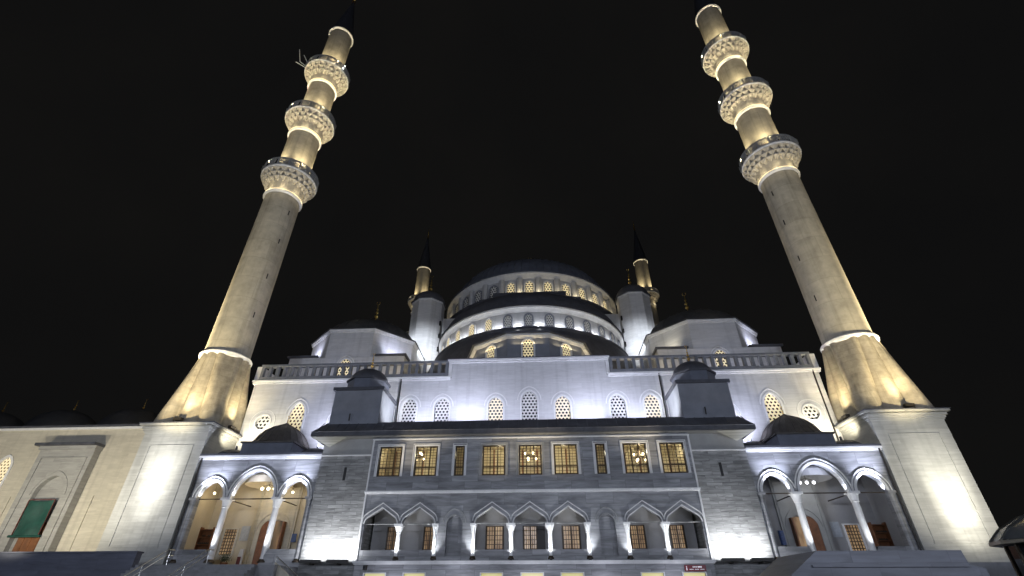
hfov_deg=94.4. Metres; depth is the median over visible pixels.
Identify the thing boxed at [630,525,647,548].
loggia window
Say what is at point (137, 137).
sky
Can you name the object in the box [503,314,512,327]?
window
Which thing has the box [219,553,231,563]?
potted plant
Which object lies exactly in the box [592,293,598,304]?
window
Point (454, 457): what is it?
window
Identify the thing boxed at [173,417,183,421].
floodlight
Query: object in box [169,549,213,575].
handrail
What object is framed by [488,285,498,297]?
window
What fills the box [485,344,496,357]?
window
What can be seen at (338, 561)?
linear floodlight
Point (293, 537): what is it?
framed poster
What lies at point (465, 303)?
window
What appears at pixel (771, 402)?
window
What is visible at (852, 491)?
domed portico
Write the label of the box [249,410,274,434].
round window
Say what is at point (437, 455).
window
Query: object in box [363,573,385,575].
window
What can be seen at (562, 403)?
window
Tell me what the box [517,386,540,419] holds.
window
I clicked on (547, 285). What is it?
window
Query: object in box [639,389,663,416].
window
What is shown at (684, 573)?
window
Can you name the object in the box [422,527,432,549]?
loggia window
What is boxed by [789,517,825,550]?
door
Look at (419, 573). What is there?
window
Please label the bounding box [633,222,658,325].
minaret
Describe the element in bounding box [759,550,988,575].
marble fountain block
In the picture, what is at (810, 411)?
round window
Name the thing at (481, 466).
window
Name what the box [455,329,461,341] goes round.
window
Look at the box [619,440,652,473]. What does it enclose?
window
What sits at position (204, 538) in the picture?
door
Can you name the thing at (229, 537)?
window
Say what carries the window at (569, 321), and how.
in the prayer hall
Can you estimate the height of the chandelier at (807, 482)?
1.620 m
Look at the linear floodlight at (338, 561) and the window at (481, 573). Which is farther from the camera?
the linear floodlight at (338, 561)
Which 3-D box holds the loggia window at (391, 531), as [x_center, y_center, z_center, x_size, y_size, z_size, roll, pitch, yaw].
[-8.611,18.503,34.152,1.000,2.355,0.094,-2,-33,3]
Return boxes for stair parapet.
[0,551,143,575]
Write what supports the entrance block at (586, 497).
on the plaza ground
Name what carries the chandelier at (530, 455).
hanging from the entrance block at (586, 497)
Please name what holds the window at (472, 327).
in the prayer hall
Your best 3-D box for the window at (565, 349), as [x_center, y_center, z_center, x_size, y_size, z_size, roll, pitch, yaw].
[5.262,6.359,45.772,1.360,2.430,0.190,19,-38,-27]
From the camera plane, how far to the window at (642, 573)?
30.50 m
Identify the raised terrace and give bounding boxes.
[254,562,1016,575]
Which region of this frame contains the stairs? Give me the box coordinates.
[120,564,256,575]
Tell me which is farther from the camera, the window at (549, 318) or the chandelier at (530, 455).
the window at (549, 318)
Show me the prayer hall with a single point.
(527, 339)
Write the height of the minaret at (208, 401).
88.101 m
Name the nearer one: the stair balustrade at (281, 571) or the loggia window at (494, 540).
the stair balustrade at (281, 571)
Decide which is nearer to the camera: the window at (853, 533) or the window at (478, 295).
the window at (853, 533)
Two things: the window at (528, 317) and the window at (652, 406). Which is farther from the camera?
the window at (528, 317)
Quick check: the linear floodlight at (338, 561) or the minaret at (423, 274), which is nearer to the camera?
the linear floodlight at (338, 561)
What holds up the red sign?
attached to the entrance block at (586, 497)
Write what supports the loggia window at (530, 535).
in the entrance block at (586, 497)
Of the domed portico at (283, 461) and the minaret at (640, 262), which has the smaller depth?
the domed portico at (283, 461)
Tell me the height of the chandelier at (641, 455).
1.460 m
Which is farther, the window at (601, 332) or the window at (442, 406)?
the window at (601, 332)
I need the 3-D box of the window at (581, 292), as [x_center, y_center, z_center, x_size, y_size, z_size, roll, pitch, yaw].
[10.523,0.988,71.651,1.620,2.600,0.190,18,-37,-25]
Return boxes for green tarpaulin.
[7,499,55,537]
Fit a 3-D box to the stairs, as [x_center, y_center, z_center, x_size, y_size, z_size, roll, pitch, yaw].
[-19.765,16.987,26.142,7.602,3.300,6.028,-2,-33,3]
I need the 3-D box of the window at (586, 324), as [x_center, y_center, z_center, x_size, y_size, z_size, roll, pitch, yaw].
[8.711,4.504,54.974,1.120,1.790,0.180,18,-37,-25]
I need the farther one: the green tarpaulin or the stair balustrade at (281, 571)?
the green tarpaulin
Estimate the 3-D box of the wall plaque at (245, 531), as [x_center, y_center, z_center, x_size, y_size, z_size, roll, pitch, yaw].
[-20.667,18.985,36.711,0.650,1.000,0.040,-2,-33,3]
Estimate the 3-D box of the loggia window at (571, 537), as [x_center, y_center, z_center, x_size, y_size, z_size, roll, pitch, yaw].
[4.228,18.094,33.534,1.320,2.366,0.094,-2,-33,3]
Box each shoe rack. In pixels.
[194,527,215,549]
[867,522,893,545]
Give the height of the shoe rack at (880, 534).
2.780 m
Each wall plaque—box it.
[239,526,250,540]
[829,522,842,536]
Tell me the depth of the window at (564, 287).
70.85 m
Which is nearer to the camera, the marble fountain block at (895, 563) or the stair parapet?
the marble fountain block at (895, 563)
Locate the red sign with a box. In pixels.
[684,565,706,571]
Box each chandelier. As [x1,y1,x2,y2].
[524,446,536,460]
[633,446,645,461]
[800,476,815,483]
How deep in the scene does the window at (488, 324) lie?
54.60 m
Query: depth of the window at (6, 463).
40.93 m
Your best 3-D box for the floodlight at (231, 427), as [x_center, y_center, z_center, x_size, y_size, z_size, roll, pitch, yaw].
[-23.572,11.803,39.849,0.320,0.360,0.760,-2,-33,3]
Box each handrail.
[125,549,174,575]
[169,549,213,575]
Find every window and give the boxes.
[0,455,13,487]
[215,528,239,556]
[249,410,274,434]
[285,398,308,431]
[337,355,354,374]
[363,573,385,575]
[373,444,404,476]
[385,527,395,549]
[398,394,420,421]
[402,572,425,575]
[410,443,440,475]
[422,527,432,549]
[430,393,453,420]
[446,337,450,346]
[451,443,467,475]
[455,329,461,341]
[462,297,468,308]
[467,323,475,336]
[474,290,481,302]
[479,442,507,474]
[480,572,502,575]
[484,318,492,331]
[484,392,506,419]
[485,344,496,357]
[485,526,503,549]
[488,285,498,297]
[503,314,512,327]
[505,282,515,292]
[516,442,544,474]
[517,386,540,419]
[520,572,543,575]
[521,338,534,356]
[523,526,537,548]
[524,280,534,291]
[524,313,533,325]
[542,280,553,291]
[544,313,554,326]
[551,391,574,418]
[551,441,581,473]
[560,283,570,295]
[560,342,571,355]
[560,572,583,575]
[562,525,580,548]
[564,316,574,328]
[577,287,586,299]
[583,320,591,332]
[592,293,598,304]
[592,441,609,473]
[598,326,605,337]
[606,390,629,417]
[610,332,615,342]
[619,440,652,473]
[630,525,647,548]
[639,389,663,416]
[640,572,664,575]
[656,440,691,472]
[669,525,687,548]
[682,572,706,575]
[710,346,729,366]
[759,388,785,422]
[797,399,825,425]
[841,524,868,550]
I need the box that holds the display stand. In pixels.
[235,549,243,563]
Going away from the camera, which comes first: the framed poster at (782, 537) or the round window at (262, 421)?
the framed poster at (782, 537)
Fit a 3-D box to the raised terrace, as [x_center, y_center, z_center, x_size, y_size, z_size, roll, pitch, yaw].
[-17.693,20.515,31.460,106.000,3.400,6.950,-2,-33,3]
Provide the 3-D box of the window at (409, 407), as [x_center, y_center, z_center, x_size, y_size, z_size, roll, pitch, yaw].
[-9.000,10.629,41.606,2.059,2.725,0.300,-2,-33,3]
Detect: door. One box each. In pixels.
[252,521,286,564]
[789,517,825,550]
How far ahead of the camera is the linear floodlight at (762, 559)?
29.99 m
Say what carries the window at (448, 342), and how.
in the prayer hall
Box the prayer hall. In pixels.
[234,259,843,449]
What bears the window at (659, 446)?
in the entrance block at (586, 497)
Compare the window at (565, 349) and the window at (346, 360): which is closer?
the window at (565, 349)
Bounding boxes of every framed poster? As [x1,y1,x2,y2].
[291,534,296,541]
[777,530,786,544]
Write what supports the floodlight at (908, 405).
on the minaret at (872, 388)
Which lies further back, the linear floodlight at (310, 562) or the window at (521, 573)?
the linear floodlight at (310, 562)
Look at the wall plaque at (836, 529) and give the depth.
34.54 m
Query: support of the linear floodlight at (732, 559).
attached to the entrance block at (586, 497)
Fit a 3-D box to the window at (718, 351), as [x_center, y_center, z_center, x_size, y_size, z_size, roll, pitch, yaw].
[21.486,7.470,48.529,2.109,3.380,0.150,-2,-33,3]
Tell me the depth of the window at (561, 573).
30.75 m
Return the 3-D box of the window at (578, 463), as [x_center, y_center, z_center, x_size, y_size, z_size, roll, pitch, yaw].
[3.922,12.407,34.646,2.100,2.303,0.270,-2,-33,3]
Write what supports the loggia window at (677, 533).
in the entrance block at (586, 497)
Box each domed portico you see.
[165,416,322,566]
[744,406,921,559]
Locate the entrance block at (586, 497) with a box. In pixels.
[297,345,773,575]
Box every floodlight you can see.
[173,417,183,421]
[228,425,235,430]
[298,560,321,565]
[326,559,348,564]
[721,558,744,563]
[750,558,774,563]
[841,414,849,419]
[903,403,915,407]
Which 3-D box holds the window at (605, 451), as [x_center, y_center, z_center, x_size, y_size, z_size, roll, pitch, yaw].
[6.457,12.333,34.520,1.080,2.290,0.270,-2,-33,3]
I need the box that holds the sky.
[0,0,1023,527]
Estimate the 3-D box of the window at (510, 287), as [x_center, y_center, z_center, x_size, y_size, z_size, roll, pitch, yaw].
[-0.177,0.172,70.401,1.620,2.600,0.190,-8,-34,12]
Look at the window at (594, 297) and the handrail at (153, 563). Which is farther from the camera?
the window at (594, 297)
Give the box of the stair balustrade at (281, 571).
[274,557,297,575]
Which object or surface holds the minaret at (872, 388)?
on the plaza ground
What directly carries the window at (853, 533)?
in the domed portico at (852, 491)
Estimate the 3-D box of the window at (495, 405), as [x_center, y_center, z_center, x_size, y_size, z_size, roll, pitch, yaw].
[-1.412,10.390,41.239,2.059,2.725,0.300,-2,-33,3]
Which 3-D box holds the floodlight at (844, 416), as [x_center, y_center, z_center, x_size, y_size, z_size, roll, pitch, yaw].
[26.345,10.227,37.433,0.320,0.360,0.760,-2,-33,3]
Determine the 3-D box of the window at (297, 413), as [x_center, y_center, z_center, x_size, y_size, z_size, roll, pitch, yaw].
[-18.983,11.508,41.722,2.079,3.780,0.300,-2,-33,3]
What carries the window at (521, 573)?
in the entrance block at (586, 497)
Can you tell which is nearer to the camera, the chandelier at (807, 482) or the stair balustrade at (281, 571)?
the stair balustrade at (281, 571)
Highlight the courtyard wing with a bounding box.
[0,399,157,551]
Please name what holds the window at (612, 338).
in the prayer hall
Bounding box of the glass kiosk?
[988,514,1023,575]
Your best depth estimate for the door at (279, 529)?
36.29 m
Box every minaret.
[96,0,355,564]
[406,229,430,334]
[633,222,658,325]
[694,0,1009,561]
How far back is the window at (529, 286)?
70.15 m
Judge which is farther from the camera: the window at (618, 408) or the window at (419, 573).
the window at (618, 408)
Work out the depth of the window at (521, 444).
34.70 m
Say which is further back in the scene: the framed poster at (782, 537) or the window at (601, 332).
the window at (601, 332)
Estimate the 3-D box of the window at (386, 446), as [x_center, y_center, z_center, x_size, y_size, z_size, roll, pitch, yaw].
[-9.057,12.817,35.274,2.080,2.303,0.270,-2,-33,3]
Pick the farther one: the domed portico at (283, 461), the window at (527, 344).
the window at (527, 344)
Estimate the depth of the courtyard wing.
40.02 m

